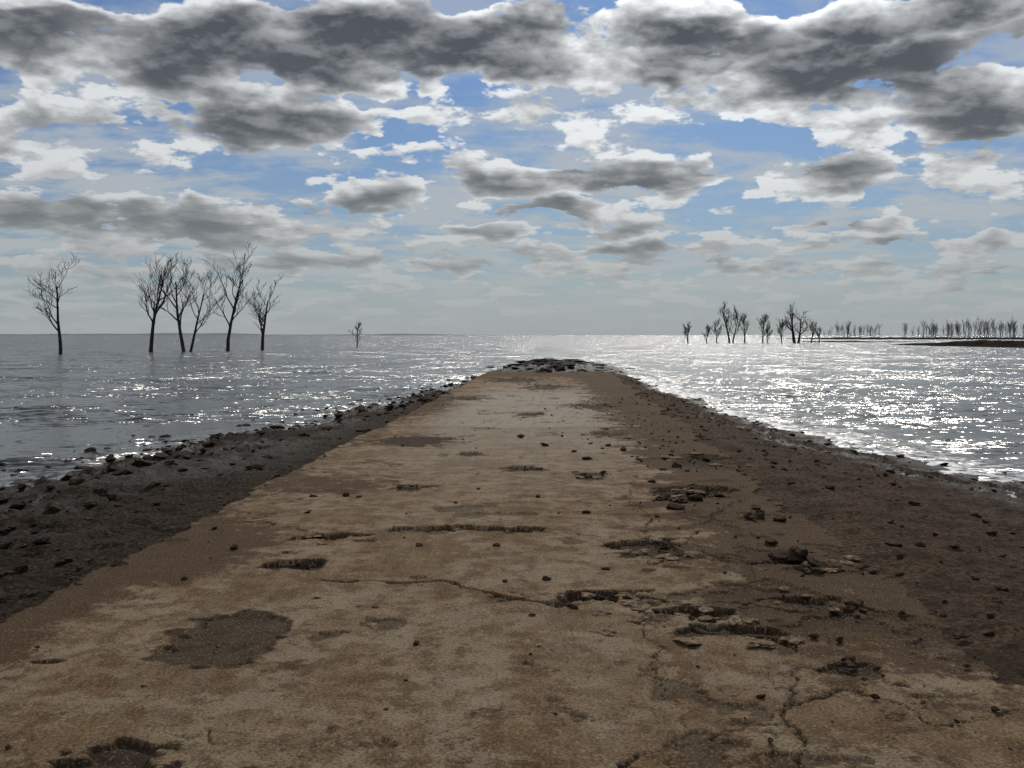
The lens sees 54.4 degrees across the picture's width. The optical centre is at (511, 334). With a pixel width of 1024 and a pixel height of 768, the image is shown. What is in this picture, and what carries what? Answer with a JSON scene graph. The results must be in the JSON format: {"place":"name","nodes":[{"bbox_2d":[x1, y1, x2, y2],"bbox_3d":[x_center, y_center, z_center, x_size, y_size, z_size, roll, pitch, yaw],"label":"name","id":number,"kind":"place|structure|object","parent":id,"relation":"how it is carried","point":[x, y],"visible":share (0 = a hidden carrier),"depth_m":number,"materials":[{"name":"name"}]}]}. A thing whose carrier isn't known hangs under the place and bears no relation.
{"place":"outdoors","nodes":[
{"label":"outdoors","id":0,"kind":"place"},
{"bbox_2d":[0,333,445,334],"bbox_3d":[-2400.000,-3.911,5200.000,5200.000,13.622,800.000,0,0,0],"label":"distant shore","id":1,"kind":"structure","parent":0,"point":[210,334],"depth_m":4979.05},
{"bbox_2d":[0,371,1023,767],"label":"concrete road","id":2,"kind":"structure","parent":0,"point":[292,671],"depth_m":5.74,"materials":[{"name":"brown concrete"}]},
{"bbox_2d":[5,397,1011,764],"bbox_3d":[0.507,1.682,15.192,5.553,0.108,24.072,0,0,3],"label":"rubble","id":3,"kind":"object","parent":2,"relation":"on","point":[793,555],"visible":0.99,"depth_m":7.49,"materials":[{"name":"grey stone"}]},
{"bbox_2d":[305,428,862,647],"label":"concrete shards","id":4,"kind":"object","parent":2,"relation":"on","point":[634,603],"visible":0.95,"depth_m":6.24,"materials":[{"name":"grey concrete"}]},
{"bbox_2d":[0,335,1023,497],"bbox_3d":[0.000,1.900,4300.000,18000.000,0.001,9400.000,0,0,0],"label":"lake water","id":5,"kind":"structure","parent":0,"point":[959,409],"depth_m":39.00,"materials":[{"name":"grey liquid"}]},
{"bbox_2d":[22,254,79,353],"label":"dead tree","id":6,"kind":"object","parent":5,"relation":"in","point":[57,298],"visible":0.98,"depth_m":98.43,"materials":[{"name":"black wood"}]},
{"bbox_2d":[133,253,185,351],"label":"dead tree","id":7,"kind":"object","parent":5,"relation":"in","point":[156,308],"visible":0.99,"depth_m":110.85,"materials":[{"name":"brown wood"}]},
{"bbox_2d":[136,251,224,351],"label":"dead tree","id":8,"kind":"object","parent":5,"relation":"in","point":[178,316],"visible":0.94,"depth_m":113.04,"materials":[{"name":"black wood"}]},
{"bbox_2d":[199,243,257,350],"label":"dead tree","id":9,"kind":"object","parent":5,"relation":"in","point":[240,276],"visible":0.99,"depth_m":118.03,"materials":[{"name":"black wood"}]},
{"bbox_2d":[234,273,283,349],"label":"dead tree","id":10,"kind":"object","parent":5,"relation":"in","point":[258,315],"visible":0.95,"depth_m":125.49,"materials":[{"name":"black wood"}]},
{"bbox_2d":[348,321,361,346],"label":"dead tree","id":11,"kind":"object","parent":5,"relation":"in","point":[358,326],"visible":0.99,"depth_m":156.79,"materials":[{"name":"black wood"}]},
{"bbox_2d":[682,321,691,342],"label":"dead tree","id":12,"kind":"object","parent":5,"relation":"in","point":[686,330],"visible":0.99,"depth_m":235.83,"materials":[{"name":"black wood"}]},
{"bbox_2d":[702,324,712,342],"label":"dead tree","id":13,"kind":"object","parent":5,"relation":"in","point":[708,329],"visible":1,"depth_m":237.99,"materials":[{"name":"wood"}]},
{"bbox_2d":[711,317,721,342],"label":"dead tree","id":14,"kind":"object","parent":5,"relation":"in","point":[715,327],"visible":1,"depth_m":239.84,"materials":[{"name":"brown wood"}]},
{"bbox_2d":[718,300,742,342],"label":"dead tree","id":15,"kind":"object","parent":5,"relation":"in","point":[726,320],"visible":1,"depth_m":237.05,"materials":[{"name":"black wood"}]},
{"bbox_2d":[740,313,749,342],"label":"dead tree","id":16,"kind":"object","parent":5,"relation":"in","point":[743,323],"visible":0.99,"depth_m":237.84,"materials":[{"name":"brown wood"}]},
{"bbox_2d":[757,313,770,342],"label":"dead tree","id":17,"kind":"object","parent":5,"relation":"in","point":[765,319],"visible":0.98,"depth_m":240.09,"materials":[{"name":"black wood"}]},
{"bbox_2d":[764,322,772,342],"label":"dead tree","id":18,"kind":"object","parent":5,"relation":"in","point":[767,333],"visible":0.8,"depth_m":243.91,"materials":[{"name":"black wood"}]},
{"bbox_2d":[776,319,786,342],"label":"dead tree","id":19,"kind":"object","parent":5,"relation":"in","point":[781,328],"visible":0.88,"depth_m":239.98,"materials":[{"name":"black wood"}]},
{"bbox_2d":[775,300,813,342],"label":"dead tree","id":20,"kind":"object","parent":5,"relation":"in","point":[790,327],"visible":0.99,"depth_m":235.35,"materials":[{"name":"black wood"}]},
{"bbox_2d":[809,321,816,342],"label":"dead tree","id":21,"kind":"object","parent":5,"relation":"in","point":[813,329],"visible":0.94,"depth_m":237.82,"materials":[{"name":"black wood"}]},
{"bbox_2d":[815,326,821,342],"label":"dead tree","id":22,"kind":"object","parent":5,"relation":"in","point":[820,330],"visible":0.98,"depth_m":249.86,"materials":[{"name":"wood"}]},
{"bbox_2d":[0,360,1023,684],"bbox_3d":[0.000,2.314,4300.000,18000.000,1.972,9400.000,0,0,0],"label":"ground","id":23,"kind":"structure","parent":0,"point":[928,580],"depth_m":10.14,"materials":[{"name":"soil"},{"name":"stone"}]},
{"bbox_2d":[0,358,1023,592],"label":"shore rocks","id":24,"kind":"object","parent":23,"relation":"on","point":[560,365],"visible":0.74,"depth_m":16.12,"materials":[{"name":"stone"}]},
{"bbox_2d":[0,382,1023,633],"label":"bank stones","id":25,"kind":"object","parent":23,"relation":"on","point":[260,466],"visible":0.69,"depth_m":10.94,"materials":[{"name":"grey stone"}]},
{"bbox_2d":[0,0,1023,334],"label":"sky","id":26,"kind":"structure","parent":0,"point":[448,167],"materials":[{"name":"blue"}]},
{"bbox_2d":[800,341,915,341],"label":"mud islet","id":27,"kind":"object","parent":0,"point":[856,341],"visible":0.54,"depth_m":267.63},
{"bbox_2d":[776,337,1023,338],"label":"peninsula","id":28,"kind":"object","parent":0,"point":[910,338],"visible":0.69,"depth_m":457.74},
{"bbox_2d":[823,316,1023,338],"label":"distant drowned trees","id":29,"kind":"object","parent":28,"relation":"on","point":[957,327],"visible":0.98,"depth_m":471.69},
{"bbox_2d":[894,340,1023,347],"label":"peninsula","id":30,"kind":"object","parent":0,"point":[997,343],"visible":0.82,"depth_m":167.45}
]}

